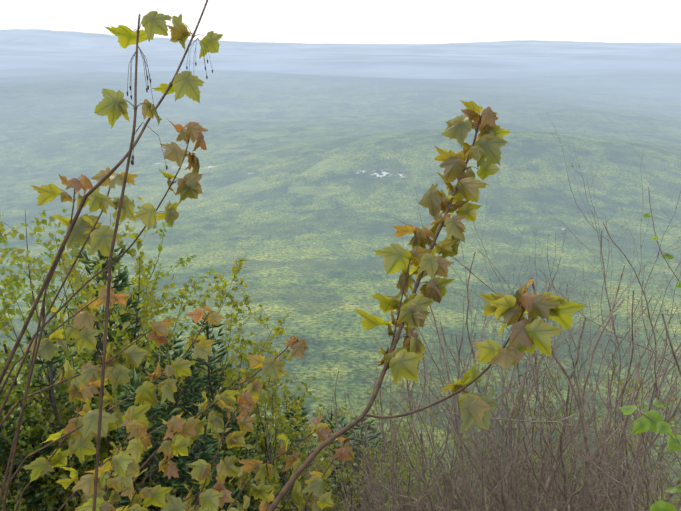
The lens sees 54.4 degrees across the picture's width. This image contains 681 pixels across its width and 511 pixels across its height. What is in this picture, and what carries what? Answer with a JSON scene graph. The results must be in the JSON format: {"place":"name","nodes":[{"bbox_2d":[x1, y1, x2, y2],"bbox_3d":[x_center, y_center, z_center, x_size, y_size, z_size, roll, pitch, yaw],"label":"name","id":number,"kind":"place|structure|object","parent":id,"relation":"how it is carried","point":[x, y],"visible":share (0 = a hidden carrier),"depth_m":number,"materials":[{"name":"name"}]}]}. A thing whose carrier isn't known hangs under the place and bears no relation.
{"place":"outdoors","nodes":[
{"label":"outdoors","id":0,"kind":"place"},
{"bbox_2d":[0,29,680,510],"bbox_3d":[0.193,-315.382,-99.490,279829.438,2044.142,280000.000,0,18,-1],"label":"valley terrain","id":1,"kind":"structure","parent":0,"point":[306,195],"depth_m":2586.56,"materials":[{"name":"green plant"}]},
{"bbox_2d":[0,344,67,510],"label":"budding tree","id":2,"kind":"object","parent":1,"relation":"on","point":[28,431],"visible":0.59,"depth_m":7.85,"materials":[{"name":"green plant"}]},
{"bbox_2d":[0,380,67,510],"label":"budding tree","id":3,"kind":"object","parent":1,"relation":"on","point":[32,404],"visible":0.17,"depth_m":8.10,"materials":[{"name":"green plant"}]},
{"bbox_2d":[0,390,73,510],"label":"spruce","id":4,"kind":"object","parent":1,"relation":"on","point":[36,498],"visible":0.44,"depth_m":8.01,"materials":[{"name":"green plant"}]},
{"bbox_2d":[0,320,96,510],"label":"budding tree","id":5,"kind":"object","parent":1,"relation":"on","point":[69,358],"visible":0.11,"depth_m":9.52,"materials":[{"name":"green plant"}]},
{"bbox_2d":[8,319,94,462],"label":"budding tree","id":6,"kind":"object","parent":1,"relation":"on","point":[48,325],"visible":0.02,"depth_m":10.41,"materials":[{"name":"green plant"}]},
{"bbox_2d":[0,439,105,510],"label":"budding tree","id":7,"kind":"object","parent":1,"relation":"on","point":[74,500],"visible":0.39,"depth_m":7.99,"materials":[{"name":"green plant"}]},
{"bbox_2d":[9,324,109,510],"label":"spruce","id":8,"kind":"object","parent":1,"relation":"on","point":[37,486],"visible":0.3,"depth_m":8.13,"materials":[{"name":"green plant"}]},
{"bbox_2d":[0,225,122,508],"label":"budding tree","id":9,"kind":"object","parent":1,"relation":"on","point":[6,322],"visible":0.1,"depth_m":8.82,"materials":[{"name":"green plant"}]},
{"bbox_2d":[0,208,158,470],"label":"budding tree","id":10,"kind":"object","parent":1,"relation":"on","point":[29,296],"visible":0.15,"depth_m":11.75,"materials":[{"name":"green plant"}]},
{"bbox_2d":[11,362,152,506],"bbox_3d":[-3.008,4.556,10.532,3.484,6.102,2.052,-24,29,-52],"label":"budding tree","id":11,"kind":"object","parent":1,"relation":"on","point":[71,406],"visible":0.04,"depth_m":9.20,"materials":[{"name":"green plant"}]},
{"bbox_2d":[0,242,164,506],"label":"budding tree","id":12,"kind":"object","parent":1,"relation":"on","point":[46,303],"visible":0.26,"depth_m":8.64,"materials":[{"name":"green plant"}]},
{"bbox_2d":[0,268,195,510],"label":"budding tree","id":13,"kind":"object","parent":1,"relation":"on","point":[55,407],"visible":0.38,"depth_m":7.94,"materials":[{"name":"green plant"}]},
{"bbox_2d":[10,293,201,507],"bbox_3d":[-3.867,4.257,10.243,3.981,6.974,2.345,-20,26,-47],"label":"budding tree","id":14,"kind":"object","parent":1,"relation":"on","point":[114,332],"visible":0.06,"depth_m":9.29,"materials":[{"name":"green plant"}]},
{"bbox_2d":[42,331,178,510],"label":"budding tree","id":15,"kind":"object","parent":1,"relation":"on","point":[75,359],"visible":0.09,"depth_m":8.72,"materials":[{"name":"green plant"}]},
{"bbox_2d":[56,244,177,480],"bbox_3d":[-3.674,3.724,10.269,3.545,8.562,3.427,-6,18,-18],"label":"spruce","id":16,"kind":"object","parent":1,"relation":"on","point":[122,276],"visible":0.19,"depth_m":9.68,"materials":[{"name":"green plant"}]},
{"bbox_2d":[0,197,238,510],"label":"budding tree","id":17,"kind":"object","parent":1,"relation":"on","point":[90,293],"visible":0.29,"depth_m":9.46,"materials":[{"name":"green plant"}]},
{"bbox_2d":[16,281,237,474],"bbox_3d":[-3.970,4.176,12.547,3.796,8.100,3.295,5,18,16],"label":"budding tree","id":18,"kind":"object","parent":1,"relation":"on","point":[49,300],"visible":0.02,"depth_m":11.58,"materials":[{"name":"green plant"}]},
{"bbox_2d":[100,371,200,510],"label":"spruce","id":19,"kind":"object","parent":1,"relation":"on","point":[155,410],"visible":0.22,"depth_m":7.80,"materials":[{"name":"green plant"}]},
{"bbox_2d":[22,205,279,393],"bbox_3d":[-3.804,3.787,13.702,4.745,10.125,4.119,5,18,14],"label":"budding tree","id":20,"kind":"object","parent":1,"relation":"on","point":[156,274],"visible":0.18,"depth_m":12.52,"materials":[{"name":"green plant"}]},
{"bbox_2d":[53,291,257,510],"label":"budding tree","id":21,"kind":"object","parent":1,"relation":"on","point":[151,346],"visible":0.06,"depth_m":8.65,"materials":[{"name":"green plant"}]},
{"bbox_2d":[126,392,189,510],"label":"spruce","id":22,"kind":"object","parent":1,"relation":"on","point":[169,410],"visible":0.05,"depth_m":8.99,"materials":[{"name":"green plant"}]},
{"bbox_2d":[137,329,232,505],"bbox_3d":[-2.305,3.718,9.168,2.454,5.926,2.372,-17,24,-42],"label":"spruce","id":23,"kind":"object","parent":1,"relation":"on","point":[193,385],"visible":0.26,"depth_m":8.82,"materials":[{"name":"green plant"}]},
{"bbox_2d":[151,402,242,510],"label":"spruce","id":24,"kind":"object","parent":1,"relation":"on","point":[204,455],"visible":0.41,"depth_m":7.83,"materials":[{"name":"green plant"}]},
{"bbox_2d":[79,257,317,510],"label":"budding tree","id":25,"kind":"object","parent":1,"relation":"on","point":[233,316],"visible":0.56,"depth_m":8.95,"materials":[{"name":"green plant"}]},
{"bbox_2d":[157,372,286,505],"bbox_3d":[-1.914,4.687,11.092,2.219,6.599,3.768,-10,20,-29],"label":"budding tree","id":26,"kind":"object","parent":1,"relation":"on","point":[263,455],"visible":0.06,"depth_m":9.71,"materials":[{"name":"green plant"}]},
{"bbox_2d":[156,318,293,509],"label":"budding tree","id":27,"kind":"object","parent":1,"relation":"on","point":[246,365],"visible":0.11,"depth_m":10.74,"materials":[{"name":"green plant"}]},
{"bbox_2d":[177,354,274,501],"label":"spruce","id":28,"kind":"object","parent":1,"relation":"on","point":[252,438],"visible":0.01,"depth_m":11.70,"materials":[{"name":"green plant"}]},
{"bbox_2d":[178,311,278,507],"bbox_3d":[-1.793,3.714,9.703,2.113,6.373,2.329,11,20,30],"label":"spruce","id":29,"kind":"object","parent":1,"relation":"on","point":[200,362],"visible":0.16,"depth_m":9.10,"materials":[{"name":"green plant"}]},
{"bbox_2d":[178,355,280,510],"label":"spruce","id":30,"kind":"object","parent":1,"relation":"on","point":[213,383],"visible":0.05,"depth_m":10.89,"materials":[{"name":"green plant"}]},
{"bbox_2d":[200,391,275,510],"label":"spruce","id":31,"kind":"object","parent":1,"relation":"on","point":[243,453],"visible":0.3,"depth_m":8.89,"materials":[{"name":"green plant"}]},
{"bbox_2d":[179,369,331,510],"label":"budding tree","id":32,"kind":"object","parent":1,"relation":"on","point":[294,434],"visible":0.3,"depth_m":10.99,"materials":[{"name":"green plant"}]},
{"bbox_2d":[249,411,284,475],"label":"spruce","id":33,"kind":"object","parent":1,"relation":"on","point":[255,451],"visible":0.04,"depth_m":14.70,"materials":[{"name":"green plant"}]},
{"bbox_2d":[254,424,308,507],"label":"budding tree","id":34,"kind":"object","parent":1,"relation":"on","point":[266,455],"visible":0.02,"depth_m":12.81,"materials":[{"name":"green plant"}]},
{"bbox_2d":[225,339,343,510],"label":"budding tree","id":35,"kind":"object","parent":1,"relation":"on","point":[271,402],"visible":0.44,"depth_m":10.52,"materials":[{"name":"green plant"}]},
{"bbox_2d":[266,393,309,510],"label":"tree","id":36,"kind":"object","parent":1,"relation":"on","point":[287,415],"visible":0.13,"depth_m":15.27,"materials":[{"name":"green plant"}]},
{"bbox_2d":[267,459,310,510],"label":"spruce","id":37,"kind":"object","parent":1,"relation":"on","point":[281,475],"visible":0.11,"depth_m":14.21,"materials":[{"name":"green plant"}]},
{"bbox_2d":[279,442,304,506],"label":"spruce","id":38,"kind":"object","parent":1,"relation":"on","point":[290,471],"visible":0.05,"depth_m":15.24,"materials":[{"name":"green plant"}]},
{"bbox_2d":[0,0,586,510],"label":"maple saplings","id":39,"kind":"object","parent":1,"relation":"on","point":[532,332],"visible":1,"depth_m":1.33,"materials":[{"name":"green plant"}]},
{"bbox_2d":[276,405,316,507],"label":"spruce","id":40,"kind":"object","parent":1,"relation":"on","point":[302,414],"visible":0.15,"depth_m":15.09,"materials":[{"name":"green plant"}]},
{"bbox_2d":[253,395,353,494],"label":"budding tree","id":41,"kind":"object","parent":1,"relation":"on","point":[323,408],"visible":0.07,"depth_m":14.59,"materials":[{"name":"green plant"}]},
{"bbox_2d":[289,462,334,510],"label":"spruce","id":42,"kind":"object","parent":1,"relation":"on","point":[303,488],"visible":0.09,"depth_m":13.87,"materials":[{"name":"green plant"}]},
{"bbox_2d":[297,434,362,510],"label":"budding tree","id":43,"kind":"object","parent":1,"relation":"on","point":[336,479],"visible":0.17,"depth_m":12.38,"materials":[{"name":"green plant"}]},
{"bbox_2d":[276,439,388,510],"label":"budding tree","id":44,"kind":"object","parent":1,"relation":"on","point":[335,500],"visible":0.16,"depth_m":12.49,"materials":[{"name":"green plant"}]},
{"bbox_2d":[286,421,396,510],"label":"budding tree","id":45,"kind":"object","parent":1,"relation":"on","point":[330,468],"visible":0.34,"depth_m":11.26,"materials":[{"name":"green plant"}]},
{"bbox_2d":[317,404,370,510],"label":"spruce","id":46,"kind":"object","parent":1,"relation":"on","point":[333,430],"visible":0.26,"depth_m":14.05,"materials":[{"name":"green plant"}]},
{"bbox_2d":[226,355,473,510],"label":"bare shrub","id":47,"kind":"object","parent":1,"relation":"on","point":[323,466],"visible":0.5,"depth_m":9.85,"materials":[{"name":"brown plant"}]},
{"bbox_2d":[287,425,414,510],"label":"tree","id":48,"kind":"object","parent":1,"relation":"on","point":[360,475],"visible":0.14,"depth_m":12.35,"materials":[{"name":"brown plant"}]},
{"bbox_2d":[333,447,373,509],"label":"spruce","id":49,"kind":"object","parent":1,"relation":"on","point":[356,484],"visible":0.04,"depth_m":14.88,"materials":[{"name":"green plant"}]},
{"bbox_2d":[269,365,458,510],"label":"bare shrub","id":50,"kind":"object","parent":1,"relation":"on","point":[312,465],"visible":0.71,"depth_m":5.66,"materials":[{"name":"brown plant"}]},
{"bbox_2d":[333,408,405,510],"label":"spruce","id":51,"kind":"object","parent":1,"relation":"on","point":[369,424],"visible":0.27,"depth_m":14.37,"materials":[{"name":"green plant"}]},
{"bbox_2d":[323,378,442,510],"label":"bare shrub","id":52,"kind":"object","parent":1,"relation":"on","point":[391,402],"visible":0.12,"depth_m":16.11,"materials":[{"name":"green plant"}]},
{"bbox_2d":[344,425,441,510],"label":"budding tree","id":53,"kind":"object","parent":1,"relation":"on","point":[350,478],"visible":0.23,"depth_m":10.93,"materials":[{"name":"green plant"}]},
{"bbox_2d":[381,444,413,507],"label":"spruce","id":54,"kind":"object","parent":1,"relation":"on","point":[398,461],"visible":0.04,"depth_m":17.06,"materials":[{"name":"green plant"}]},
{"bbox_2d":[382,480,413,510],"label":"spruce","id":55,"kind":"object","parent":1,"relation":"on","point":[399,494],"visible":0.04,"depth_m":15.10,"materials":[{"name":"green plant"}]},
{"bbox_2d":[317,368,492,510],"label":"bare shrub","id":56,"kind":"object","parent":1,"relation":"on","point":[384,445],"visible":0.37,"depth_m":8.70,"materials":[{"name":"brown plant"}]},
{"bbox_2d":[309,319,537,510],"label":"bare shrub","id":57,"kind":"object","parent":1,"relation":"on","point":[395,474],"visible":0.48,"depth_m":7.23,"materials":[{"name":"brown plant"}]},
{"bbox_2d":[421,446,454,508],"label":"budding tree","id":58,"kind":"object","parent":1,"relation":"on","point":[433,474],"visible":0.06,"depth_m":21.01,"materials":[{"name":"green plant"}]},
{"bbox_2d":[394,453,487,510],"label":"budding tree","id":59,"kind":"object","parent":1,"relation":"on","point":[421,482],"visible":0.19,"depth_m":12.13,"materials":[{"name":"green plant"}]},
{"bbox_2d":[339,369,557,510],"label":"bare shrub","id":60,"kind":"object","parent":1,"relation":"on","point":[404,457],"visible":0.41,"depth_m":7.41,"materials":[{"name":"brown plant"}]},
{"bbox_2d":[381,373,520,509],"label":"bare shrub","id":61,"kind":"object","parent":1,"relation":"on","point":[424,417],"visible":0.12,"depth_m":14.10,"materials":[{"name":"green plant"}]},
{"bbox_2d":[384,405,517,510],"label":"bare shrub","id":62,"kind":"object","parent":1,"relation":"on","point":[441,461],"visible":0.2,"depth_m":9.74,"materials":[{"name":"brown plant"}]},
{"bbox_2d":[327,410,578,510],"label":"bare shrub","id":63,"kind":"object","parent":1,"relation":"on","point":[417,477],"visible":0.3,"depth_m":8.17,"materials":[{"name":"brown plant"}]},
{"bbox_2d":[385,399,527,510],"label":"bare shrub","id":64,"kind":"object","parent":1,"relation":"on","point":[452,478],"visible":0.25,"depth_m":8.45,"materials":[{"name":"brown plant"}]},
{"bbox_2d":[319,346,605,510],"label":"bare shrub","id":65,"kind":"object","parent":1,"relation":"on","point":[452,494],"visible":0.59,"depth_m":4.56,"materials":[{"name":"brown plant"}]},
{"bbox_2d":[307,264,663,510],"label":"bare shrub","id":66,"kind":"object","parent":1,"relation":"on","point":[374,493],"visible":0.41,"depth_m":7.38,"materials":[{"name":"brown plant"}]},
{"bbox_2d":[301,293,672,510],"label":"bare shrub","id":67,"kind":"object","parent":1,"relation":"on","point":[454,447],"visible":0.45,"depth_m":6.82,"materials":[{"name":"brown plant"}]},
{"bbox_2d":[326,219,680,510],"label":"bare shrub","id":68,"kind":"object","parent":1,"relation":"on","point":[459,438],"visible":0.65,"depth_m":4.66,"materials":[{"name":"brown plant"}]},
{"bbox_2d":[339,259,680,510],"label":"bare shrub","id":69,"kind":"object","parent":1,"relation":"on","point":[557,401],"visible":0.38,"depth_m":6.89,"materials":[{"name":"brown plant"}]},
{"bbox_2d":[366,236,661,510],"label":"bare shrub","id":70,"kind":"object","parent":1,"relation":"on","point":[521,424],"visible":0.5,"depth_m":5.35,"materials":[{"name":"brown plant"}]},
{"bbox_2d":[435,360,611,509],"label":"bare shrub","id":71,"kind":"object","parent":1,"relation":"on","point":[494,393],"visible":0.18,"depth_m":11.84,"materials":[{"name":"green plant"}]},
{"bbox_2d":[376,203,680,510],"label":"bare shrub","id":72,"kind":"object","parent":1,"relation":"on","point":[660,484],"visible":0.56,"depth_m":4.56,"materials":[{"name":"brown plant"}]},
{"bbox_2d":[378,244,680,510],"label":"bare shrub","id":73,"kind":"object","parent":1,"relation":"on","point":[612,379],"visible":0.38,"depth_m":6.04,"materials":[{"name":"brown plant"}]},
{"bbox_2d":[449,410,610,510],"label":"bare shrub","id":74,"kind":"object","parent":1,"relation":"on","point":[544,461],"visible":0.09,"depth_m":16.29,"materials":[{"name":"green plant"}]},
{"bbox_2d":[380,237,680,510],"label":"bare shrub","id":75,"kind":"object","parent":1,"relation":"on","point":[551,473],"visible":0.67,"depth_m":4.47,"materials":[{"name":"brown plant"}]},
{"bbox_2d":[394,173,680,510],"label":"bare shrub","id":76,"kind":"object","parent":1,"relation":"on","point":[628,493],"visible":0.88,"depth_m":3.31,"materials":[{"name":"brown plant"}]},
{"bbox_2d":[405,106,680,510],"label":"bare shrub","id":77,"kind":"object","parent":1,"relation":"on","point":[641,438],"visible":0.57,"depth_m":4.97,"materials":[{"name":"brown plant"}]},
{"bbox_2d":[422,386,676,510],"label":"bare shrub","id":78,"kind":"object","parent":1,"relation":"on","point":[520,474],"visible":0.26,"depth_m":5.62,"materials":[{"name":"brown plant"}]},
{"bbox_2d":[446,138,680,510],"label":"bare shrub","id":79,"kind":"object","parent":1,"relation":"on","point":[564,476],"visible":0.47,"depth_m":5.17,"materials":[{"name":"brown plant"}]},
{"bbox_2d":[446,373,680,510],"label":"bare shrub","id":80,"kind":"object","parent":1,"relation":"on","point":[536,478],"visible":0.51,"depth_m":4.25,"materials":[{"name":"brown plant"}]},
{"bbox_2d":[462,272,680,510],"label":"bare shrub","id":81,"kind":"object","parent":1,"relation":"on","point":[568,436],"visible":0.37,"depth_m":5.67,"materials":[{"name":"brown plant"}]},
{"bbox_2d":[470,417,679,509],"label":"bare shrub","id":82,"kind":"object","parent":1,"relation":"on","point":[604,468],"visible":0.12,"depth_m":6.79,"materials":[{"name":"brown plant"}]},
{"bbox_2d":[513,441,639,510],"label":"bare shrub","id":83,"kind":"object","parent":1,"relation":"on","point":[585,475],"visible":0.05,"depth_m":11.45,"materials":[{"name":"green plant"}]},
{"bbox_2d":[490,403,677,506],"bbox_3d":[4.427,7.050,14.541,3.780,8.066,3.282,-5,18,-14],"label":"bare shrub","id":84,"kind":"object","parent":1,"relation":"on","point":[571,447],"visible":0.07,"depth_m":13.97,"materials":[{"name":"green plant"}]},
{"bbox_2d":[544,442,628,510],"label":"bare shrub","id":85,"kind":"object","parent":1,"relation":"on","point":[590,473],"visible":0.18,"depth_m":5.53,"materials":[{"name":"brown plant"}]},
{"bbox_2d":[513,182,680,510],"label":"bare shrub","id":86,"kind":"object","parent":1,"relation":"on","point":[622,457],"visible":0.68,"depth_m":4.01,"materials":[{"name":"brown plant"}]},
{"bbox_2d":[549,440,680,508],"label":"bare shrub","id":87,"kind":"object","parent":1,"relation":"on","point":[666,485],"visible":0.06,"depth_m":13.33,"materials":[{"name":"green plant"}]},
{"bbox_2d":[557,425,680,510],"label":"bare shrub","id":88,"kind":"object","parent":1,"relation":"on","point":[659,458],"visible":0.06,"depth_m":7.89,"materials":[{"name":"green plant"}]},
{"bbox_2d":[578,362,680,509],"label":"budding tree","id":89,"kind":"object","parent":1,"relation":"on","point":[672,426],"visible":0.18,"depth_m":12.59,"materials":[{"name":"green plant"}]},
{"bbox_2d":[618,187,680,510],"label":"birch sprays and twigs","id":90,"kind":"object","parent":1,"relation":"on","point":[652,421],"visible":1,"depth_m":1.59,"materials":[{"name":"green plant"}]},
{"bbox_2d":[638,481,678,509],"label":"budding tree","id":91,"kind":"object","parent":1,"relation":"on","point":[666,496],"visible":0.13,"depth_m":8.41,"materials":[{"name":"green plant"}]},
{"bbox_2d":[0,0,680,43],"label":"sky","id":92,"kind":"structure","parent":0,"point":[277,21],"materials":[{"name":"white"}]}
]}

